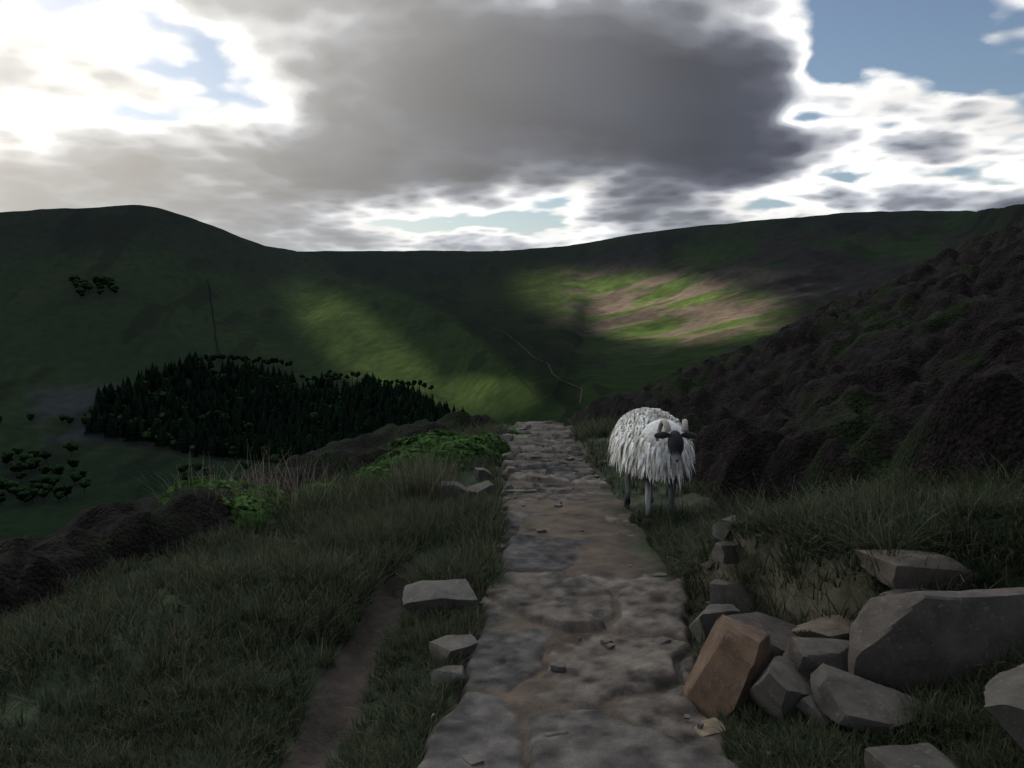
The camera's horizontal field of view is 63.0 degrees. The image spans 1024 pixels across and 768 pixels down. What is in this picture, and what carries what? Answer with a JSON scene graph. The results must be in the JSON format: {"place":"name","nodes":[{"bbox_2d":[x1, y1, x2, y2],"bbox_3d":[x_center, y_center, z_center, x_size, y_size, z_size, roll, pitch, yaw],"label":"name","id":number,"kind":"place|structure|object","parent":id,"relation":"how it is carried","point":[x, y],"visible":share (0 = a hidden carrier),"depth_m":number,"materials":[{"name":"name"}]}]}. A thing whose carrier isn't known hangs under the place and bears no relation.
{"place":"outdoors","nodes":[
{"label":"outdoors","id":0,"kind":"place"},
{"bbox_2d":[0,204,1023,539],"bbox_3d":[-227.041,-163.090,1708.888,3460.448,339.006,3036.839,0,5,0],"label":"hills","id":1,"kind":"structure","parent":0,"point":[610,316],"depth_m":1142.28,"materials":[{"name":"green plant"}]},
{"bbox_2d":[207,279,219,362],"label":"stone wall","id":2,"kind":"structure","parent":1,"relation":"on","point":[213,321],"depth_m":1157.89,"materials":[{"name":"grey stone"}]},
{"bbox_2d":[0,275,464,505],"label":"trees","id":3,"kind":"object","parent":1,"relation":"on","point":[279,414],"visible":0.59,"depth_m":866.84,"materials":[{"name":"green plant"}]},
{"bbox_2d":[492,328,582,402],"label":"footpath","id":4,"kind":"structure","parent":1,"relation":"on","point":[580,399],"depth_m":860.06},
{"bbox_2d":[0,424,1023,767],"bbox_3d":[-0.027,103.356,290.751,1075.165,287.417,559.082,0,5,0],"label":"dirt ground","id":5,"kind":"structure","parent":0,"point":[330,720],"depth_m":4.21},
{"bbox_2d":[127,446,409,521],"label":"dead bent stalks","id":6,"kind":"object","parent":5,"relation":"on","point":[295,493],"visible":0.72,"depth_m":7.86,"materials":[{"name":"beige plant"}]},
{"bbox_2d":[156,428,531,533],"bbox_3d":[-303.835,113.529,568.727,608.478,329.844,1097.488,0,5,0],"label":"bilberry bushes","id":7,"kind":"object","parent":5,"relation":"on","point":[441,441],"visible":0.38,"depth_m":9.88,"materials":[{"name":"green plant"}]},
{"bbox_2d":[363,443,477,506],"bbox_3d":[-0.930,0.907,8.120,1.308,0.654,1.275,0,5,0],"label":"rush clump","id":8,"kind":"object","parent":5,"relation":"on","point":[426,479],"visible":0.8,"depth_m":8.03,"materials":[{"name":"green plant"}]},
{"bbox_2d":[402,579,477,616],"bbox_3d":[-0.430,1.243,4.817,0.414,0.197,0.313,-1,6,-14],"label":"rock","id":9,"kind":"object","parent":5,"relation":"on","point":[433,594],"visible":0.81,"depth_m":4.73,"materials":[{"name":"grey stone"}]},
{"bbox_2d":[430,665,464,686],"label":"rock","id":10,"kind":"object","parent":5,"relation":"on","point":[458,670],"visible":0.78,"depth_m":3.81,"materials":[{"name":"grey stone"}]},
{"bbox_2d":[432,481,469,501],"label":"rock","id":11,"kind":"object","parent":5,"relation":"on","point":[459,488],"visible":0.38,"depth_m":8.17,"materials":[{"name":"grey stone"}]},
{"bbox_2d":[429,634,477,664],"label":"rock","id":12,"kind":"object","parent":5,"relation":"on","point":[452,645],"visible":0.84,"depth_m":4.11,"materials":[{"name":"grey stone"}]},
{"bbox_2d":[466,480,494,500],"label":"rock","id":13,"kind":"object","parent":5,"relation":"on","point":[487,484],"visible":0.48,"depth_m":8.29,"materials":[{"name":"grey stone"}]},
{"bbox_2d":[474,467,493,480],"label":"rock","id":14,"kind":"object","parent":5,"relation":"on","point":[479,473],"visible":0.84,"depth_m":9.17,"materials":[{"name":"grey stone"}]},
{"bbox_2d":[496,433,513,441],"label":"rock","id":15,"kind":"object","parent":5,"relation":"on","point":[508,437],"visible":0.41,"depth_m":12.82,"materials":[{"name":"grey stone"}]},
{"bbox_2d":[0,215,1023,620],"bbox_3d":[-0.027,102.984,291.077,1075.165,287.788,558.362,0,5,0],"label":"heather shrubs","id":16,"kind":"object","parent":5,"relation":"on","point":[920,365],"visible":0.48,"depth_m":7.98,"materials":[{"name":"plant"}]},
{"bbox_2d":[0,414,1023,767],"bbox_3d":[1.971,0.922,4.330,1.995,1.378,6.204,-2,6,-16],"label":"coarse grass","id":17,"kind":"structure","parent":5,"relation":"on","point":[903,525],"depth_m":4.32,"materials":[{"name":"green plant"}]},
{"bbox_2d":[878,588,935,596],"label":"rock","id":18,"kind":"object","parent":17,"relation":"on","point":[898,591],"visible":0.13,"depth_m":3.56,"materials":[{"name":"grey stone"}]},
{"bbox_2d":[855,549,977,590],"bbox_3d":[1.806,0.837,3.713,0.479,0.164,0.265,0,5,0],"label":"rock block","id":19,"kind":"object","parent":17,"relation":"on","point":[892,567],"visible":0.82,"depth_m":3.63,"materials":[{"name":"grey stone"}]},
{"bbox_2d":[499,489,537,496],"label":"stone slab","id":20,"kind":"structure","parent":5,"relation":"on","point":[507,491],"depth_m":8.34,"materials":[{"name":"grey stone"}]},
{"bbox_2d":[520,444,536,448],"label":"rock","id":21,"kind":"object","parent":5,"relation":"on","point":[531,445],"visible":0.24,"depth_m":11.87,"materials":[{"name":"grey stone"}]},
{"bbox_2d":[605,407,696,518],"bbox_3d":[1.204,0.675,7.204,0.734,0.923,1.447,0,5,0],"label":"sheep","id":22,"kind":"object","parent":5,"relation":"on","point":[650,445],"visible":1,"depth_m":6.84},
{"bbox_2d":[701,561,712,569],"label":"rock","id":23,"kind":"object","parent":5,"relation":"on","point":[706,565],"visible":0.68,"depth_m":5.03,"materials":[{"name":"grey stone"}]},
{"bbox_2d":[694,717,728,736],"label":"pale rock","id":24,"kind":"object","parent":5,"relation":"on","point":[704,731],"visible":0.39,"depth_m":3.34,"materials":[{"name":"beige stone"}]},
{"bbox_2d":[689,604,740,644],"bbox_3d":[1.055,1.259,4.322,0.266,0.219,0.214,-1,5,-11],"label":"round rock","id":25,"kind":"object","parent":5,"relation":"on","point":[711,613],"visible":0.52,"depth_m":4.25,"materials":[{"name":"grey stone"}]},
{"bbox_2d":[711,539,739,563],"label":"round rock","id":26,"kind":"object","parent":5,"relation":"on","point":[722,552],"visible":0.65,"depth_m":4.77,"materials":[{"name":"grey stone"}]},
{"bbox_2d":[712,515,736,539],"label":"rock","id":27,"kind":"object","parent":26,"relation":"on","point":[724,532],"visible":0.69,"depth_m":4.92,"materials":[{"name":"grey stone"}]},
{"bbox_2d":[683,615,771,718],"bbox_3d":[0.972,1.221,3.634,0.364,0.447,0.417,-4,7,-35],"label":"orange rock","id":28,"kind":"object","parent":5,"relation":"on","point":[734,659],"visible":0.79,"depth_m":3.50,"materials":[{"name":"brown stone"}]},
{"bbox_2d":[709,579,755,613],"bbox_3d":[1.274,1.193,4.674,0.253,0.201,0.279,4,7,36],"label":"round rock","id":29,"kind":"object","parent":5,"relation":"on","point":[718,587],"visible":0.54,"depth_m":4.59,"materials":[{"name":"grey stone"}]},
{"bbox_2d":[727,612,800,658],"bbox_3d":[1.196,1.214,3.951,0.390,0.218,0.262,3,6,29],"label":"rock slab","id":30,"kind":"object","parent":5,"relation":"on","point":[776,629],"depth_m":3.94,"materials":[{"name":"grey stone"}]},
{"bbox_2d":[749,656,812,725],"bbox_3d":[1.104,1.236,3.391,0.314,0.244,0.229,-4,6,-33],"label":"wedge rock","id":31,"kind":"object","parent":5,"relation":"on","point":[781,684],"visible":0.7,"depth_m":3.30,"materials":[{"name":"grey stone"}]},
{"bbox_2d":[783,636,848,679],"bbox_3d":[1.371,1.206,3.555,0.395,0.251,0.285,1,5,10],"label":"rock block","id":32,"kind":"object","parent":5,"relation":"on","point":[807,656],"visible":0.45,"depth_m":3.47,"materials":[{"name":"grey stone"}]},
{"bbox_2d":[795,695,839,731],"bbox_3d":[1.234,1.282,3.281,0.218,0.128,0.174,-4,6,-33],"label":"rock","id":33,"kind":"object","parent":5,"relation":"on","point":[807,708],"visible":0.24,"depth_m":3.22,"materials":[{"name":"grey stone"}]},
{"bbox_2d":[791,615,853,639],"bbox_3d":[1.573,1.166,3.943,0.504,0.135,0.289,-2,6,-17],"label":"rock","id":34,"kind":"object","parent":5,"relation":"on","point":[831,623],"visible":0.34,"depth_m":3.85,"materials":[{"name":"beige stone"}]},
{"bbox_2d":[810,663,934,735],"bbox_3d":[1.381,1.220,3.202,0.425,0.182,0.356,0,5,0],"label":"flat rock","id":35,"kind":"object","parent":5,"relation":"on","point":[853,700],"visible":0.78,"depth_m":3.13,"materials":[{"name":"grey stone"}]},
{"bbox_2d":[864,742,958,767],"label":"corner boulder","id":36,"kind":"object","parent":5,"relation":"on","point":[924,755],"visible":1,"depth_m":2.73,"materials":[{"name":"grey stone"}]},
{"bbox_2d":[848,587,1023,693],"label":"rock block","id":37,"kind":"object","parent":5,"relation":"on","point":[906,638],"visible":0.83,"depth_m":3.25,"materials":[{"name":"grey stone"}]},
{"bbox_2d":[984,664,1023,749],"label":"corner boulder","id":38,"kind":"object","parent":5,"relation":"on","point":[1004,698],"visible":1,"depth_m":2.51,"materials":[{"name":"grey stone"}]},
{"bbox_2d":[0,0,1023,250],"label":"sky","id":39,"kind":"structure","parent":0,"point":[296,125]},
{"bbox_2d":[417,420,739,767],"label":"stone path","id":40,"kind":"structure","parent":0,"point":[625,702],"depth_m":4.20,"materials":[{"name":"grey stone"}]},
{"bbox_2d":[501,470,506,478],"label":"rock","id":41,"kind":"object","parent":40,"relation":"on","point":[504,473],"visible":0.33,"depth_m":9.62,"materials":[{"name":"grey stone"}]},
{"bbox_2d":[430,445,774,765],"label":"path pebbles","id":42,"kind":"object","parent":40,"relation":"on","point":[474,760],"visible":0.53,"depth_m":4.24,"materials":[{"name":"grey stone"}]}
]}

